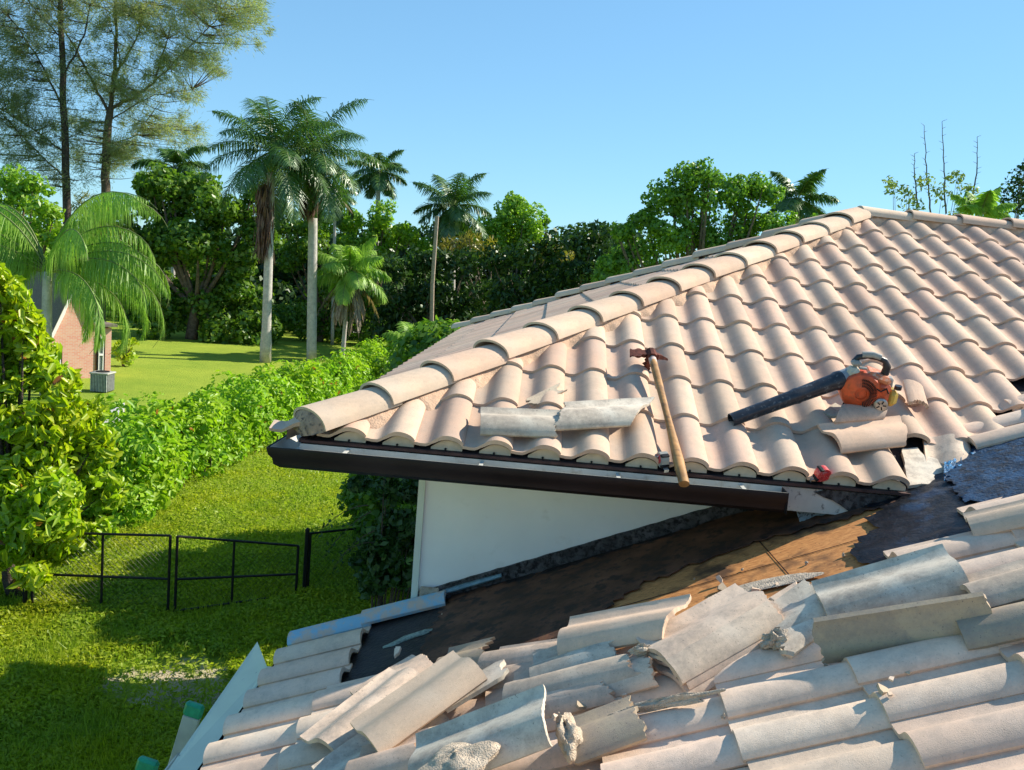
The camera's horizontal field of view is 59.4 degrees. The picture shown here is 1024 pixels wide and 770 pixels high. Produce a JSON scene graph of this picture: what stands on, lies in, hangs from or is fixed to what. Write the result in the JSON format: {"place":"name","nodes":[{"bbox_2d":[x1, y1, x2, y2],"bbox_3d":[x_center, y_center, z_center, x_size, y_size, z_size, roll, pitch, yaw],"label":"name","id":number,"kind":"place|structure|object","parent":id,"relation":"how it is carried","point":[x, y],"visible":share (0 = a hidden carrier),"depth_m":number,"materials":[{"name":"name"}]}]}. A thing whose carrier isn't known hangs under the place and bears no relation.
{"place":"outdoors","nodes":[
{"label":"outdoors","id":0,"kind":"place"},
{"bbox_2d":[25,271,117,377],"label":"brick house","id":1,"kind":"structure","parent":0,"point":[67,326],"depth_m":31.12,"materials":[{"name":"pink brick"}]},
{"bbox_2d":[98,337,103,369],"bbox_3d":[-14.509,-1.073,31.686,0.065,1.294,0.175,11,10,42],"label":"window","id":2,"kind":"structure","parent":1,"relation":"in","point":[101,355],"depth_m":31.71,"materials":[{"name":"white paint"}]},
{"bbox_2d":[0,434,406,769],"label":"grass","id":3,"kind":"structure","parent":0,"point":[125,734],"depth_m":11.74,"materials":[{"name":"green plant"}]},
{"bbox_2d":[0,276,462,732],"bbox_3d":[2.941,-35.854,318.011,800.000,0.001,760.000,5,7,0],"label":"ground","id":4,"kind":"structure","parent":0,"point":[178,366],"depth_m":30.64,"materials":[{"name":"green plant"}]},
{"bbox_2d":[22,588,27,605],"bbox_3d":[-6.440,2.439,11.885,0.068,1.092,0.072,5,7,0],"label":"fence post","id":5,"kind":"object","parent":4,"relation":"on","point":[25,597],"depth_m":11.91,"materials":[{"name":"black metal"}]},
{"bbox_2d":[30,532,171,611],"bbox_3d":[-5.474,2.467,11.968,1.801,1.089,0.040,4,7,-5],"label":"gate leaf","id":6,"kind":"object","parent":5,"relation":"attached to","point":[101,577],"visible":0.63,"depth_m":11.97,"materials":[{"name":"black metal"}]},
{"bbox_2d":[0,162,72,258],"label":"round tree","id":7,"kind":"object","parent":4,"relation":"on","point":[15,189],"visible":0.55,"depth_m":44.95,"materials":[{"name":"green plant"}]},
{"bbox_2d":[0,262,129,598],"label":"broadleaf shrub","id":8,"kind":"object","parent":4,"relation":"on","point":[44,496],"visible":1,"depth_m":11.77,"materials":[{"name":"green plant"}]},
{"bbox_2d":[0,0,130,224],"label":"casuarina tree","id":9,"kind":"object","parent":4,"relation":"on","point":[14,102],"visible":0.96,"depth_m":58.37,"materials":[{"name":"green plant"}]},
{"bbox_2d":[0,191,169,394],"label":"queen palm","id":10,"kind":"object","parent":4,"relation":"on","point":[85,263],"visible":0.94,"depth_m":26.82,"materials":[{"name":"green plant"}]},
{"bbox_2d":[89,370,115,391],"bbox_3d":[-13.236,-0.130,29.036,0.613,0.645,0.613,5,7,0],"label":"air conditioner","id":11,"kind":"object","parent":4,"relation":"on","point":[102,380],"visible":1,"depth_m":28.77,"materials":[{"name":"grey metal"}]},
{"bbox_2d":[67,190,145,321],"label":"casuarina shrub","id":12,"kind":"object","parent":4,"relation":"on","point":[79,202],"visible":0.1,"depth_m":44.15,"materials":[{"name":"green plant"}]},
{"bbox_2d":[104,403,124,426],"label":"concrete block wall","id":13,"kind":"structure","parent":4,"relation":"on","point":[118,411],"depth_m":23.06,"materials":[{"name":"concrete"}]},
{"bbox_2d":[111,337,139,365],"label":"bush","id":14,"kind":"object","parent":4,"relation":"on","point":[126,356],"visible":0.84,"depth_m":34.92,"materials":[{"name":"green plant"}]},
{"bbox_2d":[15,0,275,199],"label":"casuarina tree","id":15,"kind":"object","parent":4,"relation":"on","point":[111,158],"visible":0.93,"depth_m":60.34,"materials":[{"name":"green plant"}]},
{"bbox_2d":[130,145,208,276],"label":"palm tree","id":16,"kind":"object","parent":4,"relation":"on","point":[172,156],"visible":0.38,"depth_m":52.85,"materials":[{"name":"green plant"}]},
{"bbox_2d":[135,700,204,769],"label":"ladder","id":17,"kind":"object","parent":4,"relation":"on","point":[193,711],"visible":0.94,"depth_m":4.50,"materials":[{"name":"silver plastic"}]},
{"bbox_2d":[114,161,288,344],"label":"dense tree","id":18,"kind":"object","parent":4,"relation":"on","point":[180,240],"visible":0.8,"depth_m":45.93,"materials":[{"name":"green plant"}]},
{"bbox_2d":[73,332,405,527],"bbox_3d":[-5.423,-0.374,30.613,2.684,2.156,31.516,6,7,7],"label":"clipped hedge","id":19,"kind":"object","parent":4,"relation":"on","point":[165,448],"visible":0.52,"depth_m":19.38,"materials":[{"name":"green plant"}]},
{"bbox_2d":[199,94,354,362],"bbox_3d":[-10.537,-6.775,39.368,6.938,11.621,5.686,5,7,0],"label":"royal palm","id":20,"kind":"object","parent":4,"relation":"on","point":[265,197],"visible":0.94,"depth_m":38.52,"materials":[{"name":"green plant"}]},
{"bbox_2d":[302,528,309,592],"bbox_3d":[-3.024,2.590,13.171,0.068,1.020,0.072,5,7,0],"label":"fence post","id":21,"kind":"object","parent":4,"relation":"on","point":[305,564],"visible":0.89,"depth_m":13.14,"materials":[{"name":"black metal"}]},
{"bbox_2d":[173,535,299,611],"bbox_3d":[-3.808,2.534,12.538,1.737,1.082,0.039,0,9,-34],"label":"gate leaf","id":22,"kind":"object","parent":21,"relation":"attached to","point":[232,577],"visible":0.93,"depth_m":12.47,"materials":[{"name":"black metal"}]},
{"bbox_2d":[244,98,388,360],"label":"royal palm","id":23,"kind":"object","parent":4,"relation":"on","point":[327,167],"visible":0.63,"depth_m":40.38,"materials":[{"name":"green plant"}]},
{"bbox_2d":[307,527,365,589],"bbox_3d":[-2.504,2.607,13.641,1.403,0.950,0.036,-2,10,-42],"label":"chain link fence","id":24,"kind":"object","parent":4,"relation":"on","point":[310,551],"visible":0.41,"depth_m":13.35,"materials":[{"name":"black metal"}]},
{"bbox_2d":[313,502,376,574],"bbox_3d":[-1.519,1.420,8.292,0.597,0.654,0.236,0,9,-30],"label":"vine","id":25,"kind":"object","parent":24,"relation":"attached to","point":[348,546],"visible":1,"depth_m":8.27,"materials":[{"name":"green plant"}]},
{"bbox_2d":[320,174,360,344],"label":"palm tree","id":26,"kind":"object","parent":4,"relation":"on","point":[338,220],"visible":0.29,"depth_m":49.41,"materials":[{"name":"green plant"}]},
{"bbox_2d":[261,213,421,345],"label":"dense tree","id":27,"kind":"object","parent":4,"relation":"on","point":[297,251],"visible":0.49,"depth_m":50.45,"materials":[{"name":"green plant"}]},
{"bbox_2d":[35,218,666,339],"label":"woodland","id":28,"kind":"object","parent":4,"relation":"on","point":[284,287],"visible":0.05,"depth_m":59.25,"materials":[{"name":"green plant"}]},
{"bbox_2d":[316,236,391,354],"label":"palm tree","id":29,"kind":"object","parent":4,"relation":"on","point":[348,274],"visible":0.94,"depth_m":41.64,"materials":[{"name":"green plant"}]},
{"bbox_2d":[336,368,392,544],"bbox_3d":[-1.772,1.238,14.930,2.233,3.474,2.231,5,7,0],"label":"bush","id":30,"kind":"object","parent":4,"relation":"on","point":[345,494],"visible":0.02,"depth_m":14.79,"materials":[{"name":"green plant"}]},
{"bbox_2d":[348,474,401,539],"bbox_3d":[-1.483,1.555,13.791,2.136,3.188,2.073,2,8,-17],"label":"bush","id":31,"kind":"object","parent":4,"relation":"on","point":[372,506],"visible":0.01,"depth_m":13.31,"materials":[{"name":"green plant"}]},
{"bbox_2d":[318,198,432,323],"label":"bushy tree","id":32,"kind":"object","parent":4,"relation":"on","point":[378,224],"visible":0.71,"depth_m":52.12,"materials":[{"name":"green plant"}]},
{"bbox_2d":[345,149,408,312],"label":"palm tree","id":33,"kind":"object","parent":4,"relation":"on","point":[376,182],"visible":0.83,"depth_m":55.00,"materials":[{"name":"green plant"}]},
{"bbox_2d":[345,474,418,607],"bbox_3d":[-1.114,2.208,9.044,0.915,3.159,1.337,10,9,38],"label":"corner bush","id":34,"kind":"object","parent":4,"relation":"on","point":[380,565],"visible":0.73,"depth_m":8.50,"materials":[{"name":"green plant"}]},
{"bbox_2d":[365,249,443,319],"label":"tree","id":35,"kind":"object","parent":4,"relation":"on","point":[398,285],"visible":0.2,"depth_m":46.91,"materials":[{"name":"green plant"}]},
{"bbox_2d":[394,478,416,564],"bbox_3d":[-0.619,1.506,12.591,2.419,3.710,2.103,5,7,0],"label":"bush","id":36,"kind":"object","parent":4,"relation":"on","point":[413,508],"visible":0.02,"depth_m":12.46,"materials":[{"name":"green plant"}]},
{"bbox_2d":[380,321,434,349],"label":"bush","id":37,"kind":"object","parent":4,"relation":"on","point":[404,326],"visible":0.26,"depth_m":35.71,"materials":[{"name":"green plant"}]},
{"bbox_2d":[372,318,458,377],"bbox_3d":[-3.470,-0.888,31.676,3.182,3.132,1.231,6,7,8],"label":"bush","id":38,"kind":"object","parent":4,"relation":"on","point":[384,369],"visible":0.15,"depth_m":31.77,"materials":[{"name":"green plant"}]},
{"bbox_2d":[374,315,464,522],"bbox_3d":[-1.154,1.056,13.733,2.062,4.239,1.955,5,7,0],"label":"bush","id":39,"kind":"object","parent":4,"relation":"on","point":[419,340],"visible":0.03,"depth_m":13.46,"materials":[{"name":"green plant"}]},
{"bbox_2d":[366,242,492,341],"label":"dark tree row","id":40,"kind":"object","parent":4,"relation":"on","point":[450,301],"visible":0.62,"depth_m":45.07,"materials":[{"name":"green plant"}]},
{"bbox_2d":[429,216,438,320],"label":"trunk","id":41,"kind":"object","parent":4,"relation":"on","point":[432,281],"visible":0.59,"depth_m":43.09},
{"bbox_2d":[412,172,493,320],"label":"palm tree","id":42,"kind":"object","parent":4,"relation":"on","point":[454,217],"visible":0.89,"depth_m":50.65,"materials":[{"name":"green plant"}]},
{"bbox_2d":[455,190,550,297],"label":"light green tree","id":43,"kind":"object","parent":4,"relation":"on","point":[516,210],"visible":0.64,"depth_m":58.16,"materials":[{"name":"green plant"}]},
{"bbox_2d":[437,229,574,313],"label":"yellowing tree","id":44,"kind":"object","parent":4,"relation":"on","point":[463,244],"visible":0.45,"depth_m":49.64,"materials":[{"name":"green plant"}]},
{"bbox_2d":[474,219,622,315],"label":"dark tree row","id":45,"kind":"object","parent":4,"relation":"on","point":[567,277],"visible":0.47,"depth_m":42.86,"materials":[{"name":"green plant"}]},
{"bbox_2d":[197,206,1023,769],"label":"house","id":46,"kind":"structure","parent":4,"relation":"on","point":[521,540],"depth_m":4.29,"materials":[{"name":"ceramic"}]},
{"bbox_2d":[169,642,268,769],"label":"sheet metal panel","id":47,"kind":"object","parent":46,"relation":"attached to","point":[229,700],"visible":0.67,"depth_m":4.32,"materials":[{"name":"grey metal"}]},
{"bbox_2d":[300,667,419,750],"bbox_3d":[-0.547,1.190,3.328,0.220,0.064,0.445,7,24,40],"label":"loose tile","id":48,"kind":"object","parent":46,"relation":"on","point":[333,730],"visible":0.65,"depth_m":3.31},
{"bbox_2d":[311,712,448,769],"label":"loose tile","id":49,"kind":"object","parent":46,"relation":"on","point":[340,757],"visible":0.19,"depth_m":3.07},
{"bbox_2d":[345,728,428,769],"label":"loose tile","id":50,"kind":"object","parent":46,"relation":"on","point":[370,757],"visible":0.76,"depth_m":2.88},
{"bbox_2d":[350,654,432,694],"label":"loose tile","id":51,"kind":"object","parent":46,"relation":"on","point":[419,663],"visible":0.32,"depth_m":3.62,"materials":[{"name":"beige ceramic"}]},
{"bbox_2d":[394,646,400,657],"bbox_3d":[-0.498,1.152,3.885,0.049,0.014,0.048,-32,30,-16],"label":"tile shard","id":52,"kind":"object","parent":46,"relation":"on","point":[397,650],"visible":1,"depth_m":3.88,"materials":[{"name":"ceramic"}]},
{"bbox_2d":[350,651,486,751],"bbox_3d":[-0.326,1.089,3.129,0.446,0.065,0.221,-28,30,-29],"label":"loose tile","id":53,"kind":"object","parent":46,"relation":"on","point":[401,714],"visible":1,"depth_m":3.10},
{"bbox_2d":[436,637,494,663],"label":"loose tile","id":54,"kind":"object","parent":46,"relation":"on","point":[474,651],"visible":0.41,"depth_m":3.72,"materials":[{"name":"beige ceramic"}]},
{"bbox_2d":[446,659,508,712],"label":"loose tile","id":55,"kind":"object","parent":46,"relation":"on","point":[495,673],"visible":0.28,"depth_m":3.20,"materials":[{"name":"beige ceramic"}]},
{"bbox_2d":[408,684,552,769],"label":"loose tile","id":56,"kind":"object","parent":46,"relation":"on","point":[514,727],"visible":0.8,"depth_m":2.69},
{"bbox_2d":[418,740,500,769],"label":"mortar chunk","id":57,"kind":"object","parent":56,"relation":"on","point":[464,755],"visible":1,"depth_m":2.57,"materials":[{"name":"beige concrete"}]},
{"bbox_2d":[481,661,532,694],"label":"loose tile","id":58,"kind":"object","parent":46,"relation":"on","point":[513,669],"visible":0.16,"depth_m":3.25,"materials":[{"name":"beige ceramic"}]},
{"bbox_2d":[477,638,556,669],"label":"loose tile","id":59,"kind":"object","parent":46,"relation":"on","point":[516,653],"visible":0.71,"depth_m":3.37,"materials":[{"name":"beige ceramic"}]},
{"bbox_2d":[480,407,559,437],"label":"loose tile","id":60,"kind":"object","parent":46,"relation":"on","point":[521,422],"visible":0.94,"depth_m":4.16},
{"bbox_2d":[526,383,566,405],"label":"loose tile","id":61,"kind":"object","parent":46,"relation":"on","point":[534,400],"visible":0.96,"depth_m":4.48,"materials":[{"name":"beige ceramic"}]},
{"bbox_2d":[552,713,557,720],"bbox_3d":[0.140,1.071,2.896,0.042,0.012,0.041,22,-6,-31],"label":"tile shard","id":62,"kind":"object","parent":46,"relation":"on","point":[554,715],"visible":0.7,"depth_m":2.89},
{"bbox_2d":[501,680,615,718],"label":"loose tile","id":63,"kind":"object","parent":46,"relation":"on","point":[592,695],"visible":0.29,"depth_m":2.94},
{"bbox_2d":[576,701,586,709],"bbox_3d":[0.227,1.042,2.913,0.038,0.011,0.035,20,12,-3],"label":"tile shard","id":64,"kind":"object","parent":63,"relation":"on","point":[579,705],"visible":1,"depth_m":2.91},
{"bbox_2d":[555,712,582,763],"bbox_3d":[0.171,1.045,2.662,0.088,0.137,0.185,5,7,0],"label":"mortar chunk","id":65,"kind":"object","parent":46,"relation":"on","point":[568,734],"visible":0.98,"depth_m":2.61,"materials":[{"name":"beige concrete"}]},
{"bbox_2d":[502,654,641,699],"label":"loose tile","id":66,"kind":"object","parent":46,"relation":"on","point":[611,669],"visible":0.69,"depth_m":3.00,"materials":[{"name":"beige ceramic"}]},
{"bbox_2d":[529,640,616,676],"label":"loose tile","id":67,"kind":"object","parent":66,"relation":"on","point":[548,660],"visible":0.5,"depth_m":3.10,"materials":[{"name":"grey ceramic"}]},
{"bbox_2d":[557,594,690,654],"bbox_3d":[0.393,0.838,3.164,0.466,0.066,0.220,-16,21,21],"label":"loose tile","id":68,"kind":"object","parent":67,"relation":"on","point":[624,626],"visible":0.95,"depth_m":3.14,"materials":[{"name":"beige ceramic"}]},
{"bbox_2d":[555,397,654,430],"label":"loose tile","id":69,"kind":"object","parent":46,"relation":"on","point":[596,414],"visible":1,"depth_m":4.24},
{"bbox_2d":[573,695,646,765],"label":"loose tile","id":70,"kind":"object","parent":46,"relation":"on","point":[603,734],"visible":0.78,"depth_m":2.66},
{"bbox_2d":[605,645,658,697],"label":"loose tile","id":71,"kind":"object","parent":46,"relation":"on","point":[644,680],"visible":0.48,"depth_m":2.92,"materials":[{"name":"grey ceramic"}]},
{"bbox_2d":[628,643,651,656],"bbox_3d":[0.432,0.886,2.994,0.092,0.055,0.039,5,7,0],"label":"mortar chunk","id":72,"kind":"object","parent":71,"relation":"on","point":[640,649],"visible":0.98,"depth_m":2.99,"materials":[{"name":"grey concrete"}]},
{"bbox_2d":[630,347,689,486],"bbox_3d":[0.718,0.117,4.415,0.223,0.529,1.059,5,7,0],"label":"hammer","id":73,"kind":"object","parent":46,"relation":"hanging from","point":[651,356],"visible":0.98,"depth_m":4.38,"materials":[{"name":"brown wood"}]},
{"bbox_2d":[657,451,669,472],"bbox_3d":[0.685,0.347,4.091,0.058,0.091,0.074,3,8,-16],"label":"tape measure","id":74,"kind":"object","parent":46,"relation":"on","point":[663,458],"visible":1,"depth_m":4.07,"materials":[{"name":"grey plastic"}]},
{"bbox_2d":[607,688,725,715],"bbox_3d":[0.469,0.969,2.742,0.345,0.155,0.030,6,8,12],"label":"mortar chunk","id":75,"kind":"object","parent":46,"relation":"on","point":[675,700],"visible":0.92,"depth_m":2.73,"materials":[{"name":"grey concrete"}]},
{"bbox_2d":[652,659,714,691],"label":"loose tile","id":76,"kind":"object","parent":46,"relation":"on","point":[708,685],"visible":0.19,"depth_m":2.87,"materials":[{"name":"beige ceramic"}]},
{"bbox_2d":[652,611,783,689],"bbox_3d":[0.705,0.845,3.010,0.451,0.065,0.220,-22,29,-21],"label":"loose tile","id":77,"kind":"object","parent":76,"relation":"on","point":[704,676],"visible":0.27,"depth_m":2.89,"materials":[{"name":"beige ceramic"}]},
{"bbox_2d":[647,601,782,685],"bbox_3d":[0.683,0.824,3.006,0.451,0.065,0.220,-22,29,-21],"label":"loose tile","id":78,"kind":"object","parent":77,"relation":"on","point":[722,643],"visible":0.64,"depth_m":2.93,"materials":[{"name":"beige ceramic"}]},
{"bbox_2d":[636,583,781,677],"bbox_3d":[0.666,0.808,3.035,0.453,0.065,0.221,-22,31,-22],"label":"loose tile","id":79,"kind":"object","parent":78,"relation":"on","point":[701,620],"visible":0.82,"depth_m":3.04,"materials":[{"name":"beige ceramic"}]},
{"bbox_2d":[716,575,722,582],"bbox_3d":[0.866,0.811,3.749,0.035,0.036,0.010,11,-13,32],"label":"tile shard","id":80,"kind":"object","parent":46,"relation":"on","point":[719,578],"visible":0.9,"depth_m":3.74,"materials":[{"name":"ceramic"}]},
{"bbox_2d":[717,582,726,590],"bbox_3d":[0.864,0.836,3.677,0.047,0.013,0.043,46,54,12],"label":"tile shard","id":81,"kind":"object","parent":46,"relation":"on","point":[721,586],"visible":0.65,"depth_m":3.67,"materials":[{"name":"ceramic"}]},
{"bbox_2d":[708,572,823,597],"bbox_3d":[1.008,0.795,3.582,0.434,0.172,0.106,7,8,14],"label":"mortar chunk","id":82,"kind":"object","parent":46,"relation":"on","point":[767,583],"visible":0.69,"depth_m":3.56,"materials":[{"name":"grey concrete"}]},
{"bbox_2d":[781,650,793,655],"bbox_3d":[0.862,0.840,2.812,0.046,0.013,0.048,1,-21,32],"label":"tile shard","id":83,"kind":"object","parent":46,"relation":"on","point":[787,653],"visible":1,"depth_m":2.79,"materials":[{"name":"ceramic"}]},
{"bbox_2d":[768,581,811,600],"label":"loose tile","id":84,"kind":"object","parent":46,"relation":"on","point":[781,592],"visible":0.06,"depth_m":3.35,"materials":[{"name":"beige ceramic"}]},
{"bbox_2d":[759,616,821,658],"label":"loose tile","id":85,"kind":"object","parent":46,"relation":"on","point":[800,638],"visible":0.44,"depth_m":2.89,"materials":[{"name":"grey ceramic"}]},
{"bbox_2d":[761,628,787,650],"bbox_3d":[0.856,0.824,2.910,0.099,0.080,0.071,5,7,0],"label":"mortar chunk","id":86,"kind":"object","parent":85,"relation":"on","point":[772,638],"visible":0.93,"depth_m":2.89,"materials":[{"name":"grey concrete"}]},
{"bbox_2d":[774,579,826,628],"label":"loose tile","id":87,"kind":"object","parent":46,"relation":"on","point":[799,603],"visible":0.49,"depth_m":3.03,"materials":[{"name":"grey ceramic"}]},
{"bbox_2d":[727,351,901,425],"bbox_3d":[1.493,0.018,4.449,0.870,0.414,0.184,4,7,-6],"label":"leaf blower","id":88,"kind":"object","parent":46,"relation":"on","point":[855,383],"visible":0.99,"depth_m":4.41,"materials":[{"name":"orange plastic"}]},
{"bbox_2d":[809,465,830,481],"bbox_3d":[1.397,0.403,4.068,0.084,0.082,0.064,3,8,-14],"label":"tape measure","id":89,"kind":"object","parent":46,"relation":"on","point":[822,473],"visible":1,"depth_m":4.05,"materials":[{"name":"red plastic"}]},
{"bbox_2d":[822,403,840,417],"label":"loose tile","id":90,"kind":"object","parent":46,"relation":"on","point":[831,411],"visible":0.59,"depth_m":4.52,"materials":[{"name":"beige ceramic"}]},
{"bbox_2d":[817,415,907,453],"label":"loose tile","id":91,"kind":"object","parent":46,"relation":"on","point":[870,435],"visible":1,"depth_m":4.25,"materials":[{"name":"beige ceramic"}]},
{"bbox_2d":[834,404,887,423],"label":"loose tile","id":92,"kind":"object","parent":91,"relation":"on","point":[849,413],"visible":0.76,"depth_m":4.41,"materials":[{"name":"beige ceramic"}]},
{"bbox_2d":[876,683,889,694],"bbox_3d":[1.024,0.841,2.467,0.042,0.012,0.038,23,21,-4],"label":"tile shard","id":93,"kind":"object","parent":46,"relation":"on","point":[882,690],"visible":0.85,"depth_m":2.46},
{"bbox_2d":[811,544,968,615],"bbox_3d":[1.235,0.654,2.949,0.445,0.065,0.221,-19,34,9],"label":"loose tile","id":94,"kind":"object","parent":46,"relation":"on","point":[933,572],"visible":0.84,"depth_m":2.92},
{"bbox_2d":[812,591,991,663],"bbox_3d":[1.179,0.741,2.723,0.515,0.137,0.064,-15,22,20],"label":"loose tile","id":95,"kind":"object","parent":46,"relation":"on","point":[837,638],"visible":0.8,"depth_m":2.72,"materials":[{"name":"grey ceramic"}]},
{"bbox_2d":[902,379,928,409],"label":"loose tile","id":96,"kind":"object","parent":46,"relation":"on","point":[914,392],"visible":1,"depth_m":4.63,"materials":[{"name":"ceramic"}]},
{"bbox_2d":[922,434,970,464],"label":"loose tile","id":97,"kind":"object","parent":46,"relation":"on","point":[946,448],"visible":0.75,"depth_m":4.33,"materials":[{"name":"beige ceramic"}]},
{"bbox_2d":[956,601,1023,650],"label":"loose tile","id":98,"kind":"object","parent":46,"relation":"on","point":[1001,625],"visible":0.77,"depth_m":2.59,"materials":[{"name":"grey ceramic"}]},
{"bbox_2d":[963,499,1023,535],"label":"loose tile","id":99,"kind":"object","parent":46,"relation":"on","point":[1005,517],"visible":1,"depth_m":3.28,"materials":[{"name":"grey ceramic"}]},
{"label":"loose tile","id":100,"kind":"object","parent":46,"relation":"on","visible":0},
{"bbox_2d":[959,559,1023,607],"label":"loose tile","id":101,"kind":"object","parent":100,"relation":"on","point":[1001,585],"visible":0.81,"depth_m":2.72,"materials":[{"name":"grey ceramic"}]},
{"bbox_2d":[591,156,818,282],"bbox_3d":[7.548,-3.938,35.686,8.949,9.897,2.996,5,7,0],"label":"tree","id":102,"kind":"object","parent":4,"relation":"on","point":[683,202],"visible":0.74,"depth_m":35.12,"materials":[{"name":"green plant"}]},
{"bbox_2d":[764,168,840,223],"bbox_3d":[11.907,-4.185,38.803,3.655,10.304,3.383,-1,9,-37],"label":"palm tree","id":103,"kind":"object","parent":4,"relation":"on","point":[805,187],"visible":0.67,"depth_m":37.70,"materials":[{"name":"green plant"}]},
{"bbox_2d":[882,120,996,215],"bbox_3d":[13.398,-3.030,28.943,3.700,10.779,1.093,5,7,0],"label":"sparse tree","id":104,"kind":"object","parent":4,"relation":"on","point":[928,181],"visible":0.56,"depth_m":28.52,"materials":[{"name":"green plant"}]},
{"bbox_2d":[950,185,1019,219],"bbox_3d":[10.325,-0.686,20.657,1.601,7.752,1.212,5,7,0],"label":"fan palm","id":105,"kind":"object","parent":4,"relation":"on","point":[969,203],"visible":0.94,"depth_m":20.02,"materials":[{"name":"green plant"}]},
{"bbox_2d":[997,160,1023,218],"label":"dark tree","id":106,"kind":"object","parent":4,"relation":"on","point":[1019,183],"visible":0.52,"depth_m":25.37,"materials":[{"name":"green plant"}]},
{"bbox_2d":[0,0,1023,269],"label":"sky","id":107,"kind":"structure","parent":0,"point":[573,108],"materials":[{"name":"blue"}]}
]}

